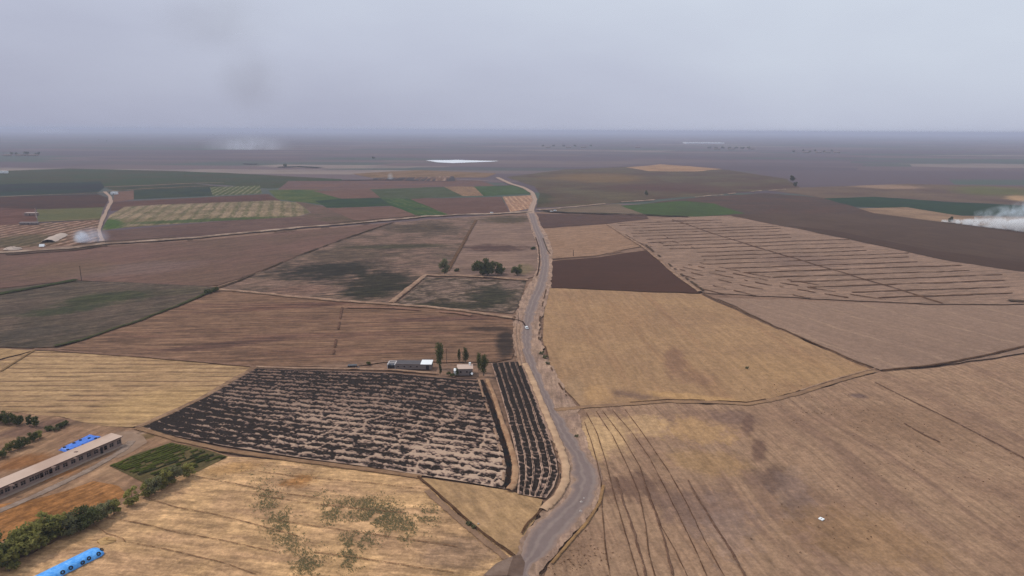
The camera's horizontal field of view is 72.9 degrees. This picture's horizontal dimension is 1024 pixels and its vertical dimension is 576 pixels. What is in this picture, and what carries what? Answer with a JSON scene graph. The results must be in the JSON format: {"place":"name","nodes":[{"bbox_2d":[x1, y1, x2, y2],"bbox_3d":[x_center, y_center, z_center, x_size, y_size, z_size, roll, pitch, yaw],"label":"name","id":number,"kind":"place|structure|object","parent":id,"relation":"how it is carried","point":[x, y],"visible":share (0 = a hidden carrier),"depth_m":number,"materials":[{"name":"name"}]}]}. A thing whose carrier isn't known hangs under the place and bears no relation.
{"place":"outdoors","nodes":[
{"label":"outdoors","id":0,"kind":"place"},
{"bbox_2d":[0,348,31,358],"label":"stubble field","id":1,"kind":"structure","parent":0,"point":[4,352],"depth_m":378.40,"materials":[{"name":"plant"}]},
{"bbox_2d":[0,208,36,224],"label":"ploughed field","id":2,"kind":"structure","parent":0,"point":[11,216],"depth_m":964.06,"materials":[{"name":"soil"}]},
{"bbox_2d":[0,279,77,293],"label":"ditch","id":3,"kind":"object","parent":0,"point":[9,291],"visible":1,"depth_m":531.05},
{"bbox_2d":[0,220,98,248],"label":"stony field","id":4,"kind":"structure","parent":0,"point":[77,232],"depth_m":808.55,"materials":[{"name":"soil"}]},
{"bbox_2d":[0,181,103,195],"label":"grass field","id":5,"kind":"structure","parent":0,"point":[95,187],"depth_m":1413.83,"materials":[{"name":"plant"}]},
{"bbox_2d":[0,194,107,208],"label":"ploughed field","id":6,"kind":"structure","parent":0,"point":[64,201],"depth_m":1161.37,"materials":[{"name":"soil"}]},
{"bbox_2d":[0,481,124,541],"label":"dry grass","id":7,"kind":"structure","parent":0,"point":[92,493],"depth_m":226.33,"materials":[{"name":"plant"}]},
{"bbox_2d":[37,207,103,221],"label":"grass field","id":8,"kind":"structure","parent":0,"point":[53,215],"depth_m":989.65,"materials":[{"name":"plant"}]},
{"bbox_2d":[97,192,112,242],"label":"dirt road","id":9,"kind":"structure","parent":0,"point":[102,218],"depth_m":950.92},
{"bbox_2d":[0,281,213,347],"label":"weedy field","id":10,"kind":"structure","parent":0,"point":[49,315],"depth_m":474.39,"materials":[{"name":"soil"}]},
{"bbox_2d":[113,190,133,201],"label":"ploughed field","id":11,"kind":"structure","parent":0,"point":[123,195],"depth_m":1255.34,"materials":[{"name":"soil"}]},
{"bbox_2d":[0,351,250,426],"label":"stubble field","id":12,"kind":"structure","parent":0,"point":[115,391],"depth_m":331.12,"materials":[{"name":"plant"}]},
{"bbox_2d":[105,431,146,457],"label":"gravel yard","id":13,"kind":"structure","parent":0,"point":[139,440],"depth_m":272.02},
{"bbox_2d":[54,292,206,345],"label":"ditch","id":14,"kind":"object","parent":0,"point":[184,302],"visible":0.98,"depth_m":434.41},
{"bbox_2d":[32,348,256,366],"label":"farm track","id":15,"kind":"structure","parent":0,"point":[168,358],"depth_m":370.86,"materials":[{"name":"soil"}]},
{"bbox_2d":[0,129,290,132],"bbox_3d":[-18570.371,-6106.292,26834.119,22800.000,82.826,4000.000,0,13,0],"label":"hills","id":16,"kind":"structure","parent":0,"point":[49,130],"depth_m":25665.59,"materials":[{"name":"soil"}]},
{"bbox_2d":[107,184,222,190],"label":"grass field","id":17,"kind":"structure","parent":0,"point":[174,186],"depth_m":1455.62,"materials":[{"name":"plant"}]},
{"bbox_2d":[110,443,227,481],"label":"crop plot","id":18,"kind":"object","parent":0,"point":[147,464],"visible":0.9,"depth_m":255.42,"materials":[{"name":"plant"}]},
{"bbox_2d":[0,168,341,188],"bbox_3d":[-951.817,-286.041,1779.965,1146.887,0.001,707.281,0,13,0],"label":"grass field","id":19,"kind":"structure","parent":0,"point":[109,177],"depth_m":1731.99,"materials":[{"name":"plant"}]},
{"bbox_2d":[134,187,212,198],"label":"grass field","id":20,"kind":"structure","parent":0,"point":[170,193],"depth_m":1319.95,"materials":[{"name":"plant"}]},
{"bbox_2d":[0,223,387,287],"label":"ploughed field","id":21,"kind":"structure","parent":0,"point":[212,262],"depth_m":647.19,"materials":[{"name":"soil"}]},
{"bbox_2d":[110,194,278,210],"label":"ploughed field","id":22,"kind":"structure","parent":0,"point":[218,199],"depth_m":1188.85,"materials":[{"name":"soil"}]},
{"bbox_2d":[135,366,256,427],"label":"farm track","id":23,"kind":"structure","parent":0,"point":[217,388],"depth_m":312.29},
{"bbox_2d":[102,200,309,230],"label":"striped field","id":24,"kind":"structure","parent":0,"point":[137,216],"depth_m":1013.87,"materials":[{"name":"plant"}]},
{"bbox_2d":[102,216,335,241],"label":"ploughed field","id":25,"kind":"structure","parent":0,"point":[201,229],"depth_m":855.28,"materials":[{"name":"soil"}]},
{"bbox_2d":[210,185,261,195],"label":"striped field","id":26,"kind":"structure","parent":0,"point":[232,190],"depth_m":1388.37,"materials":[{"name":"plant"}]},
{"bbox_2d":[71,215,417,245],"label":"canal bank","id":27,"kind":"structure","parent":0,"point":[174,237],"depth_m":772.56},
{"bbox_2d":[0,457,511,575],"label":"stubble field","id":28,"kind":"structure","parent":0,"point":[203,522],"depth_m":210.48,"materials":[{"name":"plant"}]},
{"bbox_2d":[0,546,20,570],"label":"tree","id":29,"kind":"object","parent":28,"relation":"on","point":[13,562],"visible":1,"depth_m":190.91,"materials":[{"name":"green plant"}]},
{"bbox_2d":[0,535,30,555],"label":"tree","id":30,"kind":"object","parent":28,"relation":"on","point":[18,544],"visible":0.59,"depth_m":194.41,"materials":[{"name":"green plant"}]},
{"bbox_2d":[35,548,103,575],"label":"covered heap","id":31,"kind":"object","parent":28,"relation":"on","point":[75,561],"visible":1,"depth_m":192.84,"materials":[{"name":"blue plastic"}]},
{"bbox_2d":[58,511,82,536],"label":"tree","id":32,"kind":"object","parent":28,"relation":"on","point":[71,519],"visible":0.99,"depth_m":206.75,"materials":[{"name":"green plant"}]},
{"bbox_2d":[70,504,103,530],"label":"tree","id":33,"kind":"object","parent":28,"relation":"on","point":[89,522],"visible":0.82,"depth_m":211.01,"materials":[{"name":"green plant"}]},
{"bbox_2d":[95,500,113,517],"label":"tree","id":34,"kind":"object","parent":28,"relation":"on","point":[105,507],"visible":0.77,"depth_m":216.62,"materials":[{"name":"green plant"}]},
{"bbox_2d":[123,485,139,505],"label":"tree","id":35,"kind":"object","parent":28,"relation":"on","point":[129,501],"visible":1,"depth_m":224.17,"materials":[{"name":"green plant"}]},
{"bbox_2d":[144,475,161,494],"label":"tree","id":36,"kind":"object","parent":28,"relation":"on","point":[154,481],"visible":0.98,"depth_m":230.36,"materials":[{"name":"green plant"}]},
{"bbox_2d":[164,465,182,482],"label":"tree","id":37,"kind":"object","parent":28,"relation":"on","point":[176,470],"visible":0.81,"depth_m":237.77,"materials":[{"name":"green plant"}]},
{"bbox_2d":[181,463,195,476],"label":"tree","id":38,"kind":"object","parent":28,"relation":"on","point":[187,468],"visible":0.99,"depth_m":242.59,"materials":[{"name":"green plant"}]},
{"bbox_2d":[215,465,450,575],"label":"weeds","id":39,"kind":"object","parent":28,"relation":"on","point":[284,525],"visible":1,"depth_m":216.36,"materials":[{"name":"green plant"}]},
{"bbox_2d":[0,211,531,252],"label":"canal bank","id":40,"kind":"structure","parent":0,"point":[243,232],"depth_m":804.79,"materials":[{"name":"soil"}]},
{"bbox_2d":[134,427,421,477],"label":"farm track","id":41,"kind":"structure","parent":0,"point":[170,437],"depth_m":257.68,"materials":[{"name":"soil"}]},
{"bbox_2d":[59,290,514,366],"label":"ploughed field","id":42,"kind":"structure","parent":0,"point":[242,328],"depth_m":414.96,"materials":[{"name":"soil"}]},
{"bbox_2d":[268,190,341,207],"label":"grass field","id":43,"kind":"structure","parent":0,"point":[309,196],"depth_m":1273.48,"materials":[{"name":"plant"}]},
{"bbox_2d":[218,222,392,287],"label":"ditch","id":44,"kind":"object","parent":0,"point":[281,262],"visible":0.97,"depth_m":623.54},
{"bbox_2d":[142,368,506,488],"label":"burnt field","id":45,"kind":"structure","parent":0,"point":[438,427],"depth_m":289.73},
{"bbox_2d":[295,201,367,223],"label":"fallow field","id":46,"kind":"structure","parent":0,"point":[321,213],"depth_m":990.66,"materials":[{"name":"soil"}]},
{"bbox_2d":[250,366,437,373],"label":"farm track","id":47,"kind":"structure","parent":0,"point":[350,368],"depth_m":353.97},
{"bbox_2d":[395,360,432,369],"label":"long shed","id":48,"kind":"structure","parent":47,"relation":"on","point":[415,364],"depth_m":354.25,"materials":[{"name":"white paint"}]},
{"bbox_2d":[219,217,475,302],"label":"weedy field","id":49,"kind":"structure","parent":0,"point":[387,263],"depth_m":630.14,"materials":[{"name":"soil"}]},
{"bbox_2d":[316,189,379,198],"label":"ploughed field","id":50,"kind":"structure","parent":0,"point":[360,193],"depth_m":1333.17,"materials":[{"name":"soil"}]},
{"bbox_2d":[316,198,390,207],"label":"grass field","id":51,"kind":"structure","parent":0,"point":[354,202],"depth_m":1167.38,"materials":[{"name":"plant"}]},
{"bbox_2d":[219,288,512,317],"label":"earth bank","id":52,"kind":"structure","parent":0,"point":[484,313],"depth_m":487.12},
{"bbox_2d":[327,206,420,220],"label":"ploughed field","id":53,"kind":"structure","parent":0,"point":[365,213],"depth_m":1019.09,"materials":[{"name":"soil"}]},
{"bbox_2d":[278,180,493,189],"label":"ploughed field","id":54,"kind":"structure","parent":0,"point":[323,185],"depth_m":1550.60,"materials":[{"name":"soil"}]},
{"bbox_2d":[389,275,426,302],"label":"earth bank","id":55,"kind":"structure","parent":0,"point":[405,290],"depth_m":527.87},
{"bbox_2d":[346,306,472,315],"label":"earth bank","id":56,"kind":"structure","parent":0,"point":[409,309],"depth_m":471.94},
{"bbox_2d":[382,198,447,217],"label":"grass field","id":57,"kind":"structure","parent":0,"point":[413,207],"depth_m":1098.80,"materials":[{"name":"plant"}]},
{"bbox_2d":[373,176,456,180],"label":"burnt field","id":58,"kind":"structure","parent":0,"point":[445,178],"depth_m":1741.70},
{"bbox_2d":[370,187,461,198],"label":"grass field","id":59,"kind":"structure","parent":0,"point":[419,192],"depth_m":1358.14,"materials":[{"name":"plant"}]},
{"bbox_2d":[356,170,495,177],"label":"stubble field","id":60,"kind":"structure","parent":0,"point":[412,173],"depth_m":1918.22,"materials":[{"name":"plant"}]},
{"bbox_2d":[426,160,491,162],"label":"pond","id":61,"kind":"structure","parent":0,"point":[453,161],"depth_m":2707.63,"materials":[{"name":"white liquid"}]},
{"bbox_2d":[412,197,508,214],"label":"ploughed field","id":62,"kind":"structure","parent":0,"point":[464,205],"depth_m":1144.35,"materials":[{"name":"soil"}]},
{"bbox_2d":[397,277,525,312],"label":"field","id":63,"kind":"structure","parent":0,"point":[494,295],"depth_m":517.42,"materials":[{"name":"soil"}]},
{"bbox_2d":[448,220,476,270],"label":"ditch","id":64,"kind":"object","parent":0,"point":[461,246],"visible":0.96,"depth_m":725.67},
{"bbox_2d":[446,187,482,195],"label":"stubble field","id":65,"kind":"structure","parent":0,"point":[468,191],"depth_m":1391.20,"materials":[{"name":"plant"}]},
{"bbox_2d":[424,489,508,559],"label":"farm track","id":66,"kind":"structure","parent":0,"point":[462,522],"depth_m":214.13,"materials":[{"name":"soil"}]},
{"bbox_2d":[422,478,541,554],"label":"stubble field","id":67,"kind":"structure","parent":0,"point":[501,516],"depth_m":225.04,"materials":[{"name":"plant"}]},
{"bbox_2d":[443,215,537,278],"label":"fallow field","id":68,"kind":"structure","parent":0,"point":[508,242],"depth_m":725.86,"materials":[{"name":"soil"}]},
{"bbox_2d":[471,257,488,275],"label":"tree","id":69,"kind":"object","parent":68,"relation":"on","point":[476,265],"visible":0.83,"depth_m":580.68,"materials":[{"name":"green plant"}]},
{"bbox_2d":[478,258,496,275],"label":"tree","id":70,"kind":"object","parent":68,"relation":"on","point":[490,266],"visible":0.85,"depth_m":579.18,"materials":[{"name":"green plant"}]},
{"bbox_2d":[478,379,505,480],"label":"earth bank","id":71,"kind":"structure","parent":0,"point":[499,446],"depth_m":277.93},
{"bbox_2d":[480,380,511,485],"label":"ditch","id":72,"kind":"object","parent":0,"point":[507,459],"visible":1,"depth_m":272.64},
{"bbox_2d":[483,555,515,575],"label":"farm track","id":73,"kind":"structure","parent":0,"point":[500,568],"depth_m":193.01,"materials":[{"name":"soil"}]},
{"bbox_2d":[485,379,518,489],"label":"earth bank","id":74,"kind":"structure","parent":0,"point":[514,477],"depth_m":269.88,"materials":[{"name":"soil"}]},
{"bbox_2d":[475,185,529,195],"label":"grass field","id":75,"kind":"structure","parent":0,"point":[497,190],"depth_m":1417.34,"materials":[{"name":"plant"}]},
{"bbox_2d":[0,130,1023,242],"bbox_3d":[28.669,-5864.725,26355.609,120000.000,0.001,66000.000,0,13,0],"label":"ground","id":76,"kind":"structure","parent":0,"point":[942,159],"depth_m":3510.62,"materials":[{"name":"soil"}]},
{"bbox_2d":[0,212,1023,575],"bbox_3d":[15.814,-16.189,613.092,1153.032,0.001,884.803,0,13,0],"label":"dusty soil","id":77,"kind":"structure","parent":0,"point":[478,374],"depth_m":382.10,"materials":[{"name":"soil"}]},
{"bbox_2d":[0,529,21,566],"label":"tree","id":78,"kind":"object","parent":77,"relation":"on","point":[4,551],"visible":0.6,"depth_m":192.27,"materials":[{"name":"green plant"}]},
{"bbox_2d":[0,411,227,555],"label":"farmyard","id":79,"kind":"structure","parent":77,"relation":"on","point":[48,444],"depth_m":261.72,"materials":[{"name":"soil"}]},
{"bbox_2d":[6,521,41,552],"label":"tree","id":80,"kind":"object","parent":79,"relation":"on","point":[32,543],"visible":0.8,"depth_m":197.31,"materials":[{"name":"green plant"}]},
{"bbox_2d":[21,516,53,548],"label":"tree","id":81,"kind":"object","parent":79,"relation":"on","point":[40,524],"visible":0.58,"depth_m":200.64,"materials":[{"name":"green plant"}]},
{"bbox_2d":[35,511,62,540],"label":"tree","id":82,"kind":"object","parent":79,"relation":"on","point":[41,514],"visible":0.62,"depth_m":204.97,"materials":[{"name":"green plant"}]},
{"bbox_2d":[0,433,123,499],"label":"farm building","id":83,"kind":"structure","parent":79,"relation":"on","point":[23,479],"depth_m":246.81,"materials":[{"name":"paint"}]},
{"bbox_2d":[0,441,134,512],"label":"gravel lane","id":84,"kind":"structure","parent":79,"relation":"on","point":[127,445],"depth_m":241.34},
{"bbox_2d":[60,434,99,451],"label":"tarpaulin","id":85,"kind":"object","parent":79,"relation":"on","point":[85,440],"visible":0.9,"depth_m":268.42,"materials":[{"name":"blue plastic"}]},
{"bbox_2d":[435,342,443,365],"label":"poplar","id":86,"kind":"object","parent":77,"relation":"on","point":[438,352],"visible":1,"depth_m":354.23,"materials":[{"name":"green plant"}]},
{"bbox_2d":[454,364,472,375],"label":"farmhouse","id":87,"kind":"object","parent":77,"relation":"on","point":[465,369],"visible":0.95,"depth_m":345.71,"materials":[{"name":"white"}]},
{"bbox_2d":[417,476,512,554],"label":"ditch","id":88,"kind":"object","parent":77,"relation":"in","point":[462,515],"visible":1,"depth_m":219.25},
{"bbox_2d":[512,213,601,575],"bbox_3d":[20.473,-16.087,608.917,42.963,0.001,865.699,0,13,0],"label":"verge","id":89,"kind":"structure","parent":77,"relation":"on","point":[557,393],"depth_m":315.14,"materials":[{"name":"soil"}]},
{"bbox_2d":[702,293,871,367],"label":"ditch","id":90,"kind":"object","parent":77,"relation":"in","point":[791,333],"visible":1,"depth_m":418.62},
{"bbox_2d":[880,345,1023,370],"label":"ditch","id":91,"kind":"object","parent":77,"relation":"in","point":[955,360],"visible":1,"depth_m":369.64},
{"bbox_2d":[0,0,1023,133],"label":"sky","id":92,"kind":"structure","parent":0,"point":[630,66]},
{"bbox_2d":[507,554,524,575],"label":"damp soil","id":93,"kind":"structure","parent":0,"point":[517,565],"depth_m":194.13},
{"bbox_2d":[496,177,536,212],"bbox_3d":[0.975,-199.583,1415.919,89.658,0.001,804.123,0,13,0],"label":"dirt road","id":94,"kind":"structure","parent":0,"point":[533,203],"depth_m":1303.92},
{"bbox_2d":[503,195,532,211],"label":"striped field","id":95,"kind":"structure","parent":0,"point":[515,203],"depth_m":1182.37,"materials":[{"name":"soil"}]},
{"bbox_2d":[491,362,557,497],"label":"burnt field","id":96,"kind":"structure","parent":0,"point":[537,462],"depth_m":279.05,"materials":[{"name":"soil"}]},
{"bbox_2d":[522,363,569,510],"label":"earth bank","id":97,"kind":"structure","parent":0,"point":[563,483],"depth_m":267.31,"materials":[{"name":"soil"}]},
{"bbox_2d":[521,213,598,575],"bbox_3d":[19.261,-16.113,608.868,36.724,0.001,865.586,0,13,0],"label":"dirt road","id":98,"kind":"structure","parent":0,"point":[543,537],"depth_m":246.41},
{"bbox_2d":[551,485,604,562],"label":"earth bank","id":99,"kind":"structure","parent":0,"point":[581,527],"depth_m":213.99,"materials":[{"name":"brown soil"}]},
{"bbox_2d":[541,204,641,213],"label":"fallow field","id":100,"kind":"structure","parent":0,"point":[611,208],"depth_m":1078.86,"materials":[{"name":"soil"}]},
{"bbox_2d":[544,224,640,257],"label":"stubble field","id":101,"kind":"structure","parent":0,"point":[589,240],"depth_m":768.07,"materials":[{"name":"plant"}]},
{"bbox_2d":[536,213,648,227],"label":"ploughed field","id":102,"kind":"structure","parent":0,"point":[552,220],"depth_m":960.21,"materials":[{"name":"soil"}]},
{"bbox_2d":[551,250,699,292],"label":"ploughed field","id":103,"kind":"structure","parent":0,"point":[645,271],"depth_m":590.37,"materials":[{"name":"soil"}]},
{"bbox_2d":[508,166,798,207],"bbox_3d":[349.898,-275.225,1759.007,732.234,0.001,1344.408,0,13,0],"label":"fallow field","id":104,"kind":"structure","parent":0,"point":[571,187],"depth_m":1601.04,"materials":[{"name":"soil"}]},
{"bbox_2d":[607,224,700,290],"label":"earth bank","id":105,"kind":"structure","parent":0,"point":[669,268],"depth_m":646.79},
{"bbox_2d":[627,164,716,171],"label":"stubble field","id":106,"kind":"structure","parent":0,"point":[660,167],"depth_m":2288.17,"materials":[{"name":"plant"}]},
{"bbox_2d":[622,201,744,216],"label":"grass field","id":107,"kind":"structure","parent":0,"point":[690,209],"depth_m":1089.08,"materials":[{"name":"plant"}]},
{"bbox_2d":[543,288,871,405],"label":"stubble field","id":108,"kind":"structure","parent":0,"point":[607,347],"depth_m":384.51,"materials":[{"name":"plant"}]},
{"bbox_2d":[554,370,876,410],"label":"farm track","id":109,"kind":"structure","parent":0,"point":[739,403],"depth_m":313.11,"materials":[{"name":"soil"}]},
{"bbox_2d":[646,193,871,214],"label":"ploughed field","id":110,"kind":"structure","parent":0,"point":[761,203],"depth_m":1172.44,"materials":[{"name":"soil"}]},
{"bbox_2d":[544,355,1023,575],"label":"fallow field","id":111,"kind":"structure","parent":0,"point":[695,489],"depth_m":241.96,"materials":[{"name":"soil"}]},
{"bbox_2d":[539,384,1019,575],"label":"weeds","id":112,"kind":"object","parent":111,"relation":"on","point":[785,491],"visible":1,"depth_m":224.97,"materials":[{"name":"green plant"}]},
{"bbox_2d":[609,216,1023,303],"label":"windrow field","id":113,"kind":"structure","parent":0,"point":[728,255],"depth_m":628.40,"materials":[{"name":"soil"}]},
{"bbox_2d":[717,298,1023,369],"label":"fallow field","id":114,"kind":"structure","parent":0,"point":[879,336],"depth_m":433.53,"materials":[{"name":"soil"}]},
{"bbox_2d":[732,213,1023,262],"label":"ploughed field","id":115,"kind":"structure","parent":0,"point":[997,243],"depth_m":859.52,"materials":[{"name":"soil"}]},
{"bbox_2d":[770,184,1023,204],"bbox_3d":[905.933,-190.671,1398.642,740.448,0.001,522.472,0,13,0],"label":"fallow field","id":116,"kind":"structure","parent":0,"point":[1012,195],"depth_m":1416.14,"materials":[{"name":"soil"}]},
{"bbox_2d":[793,226,1023,271],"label":"ploughed field","id":117,"kind":"structure","parent":0,"point":[990,262],"depth_m":697.21,"materials":[{"name":"soil"}]},
{"bbox_2d":[824,197,1023,214],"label":"grass field","id":118,"kind":"structure","parent":0,"point":[957,208],"depth_m":1161.55,"materials":[{"name":"plant"}]},
{"bbox_2d":[859,207,1023,229],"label":"stubble field","id":119,"kind":"structure","parent":0,"point":[1004,221],"depth_m":1001.33,"materials":[{"name":"plant"}]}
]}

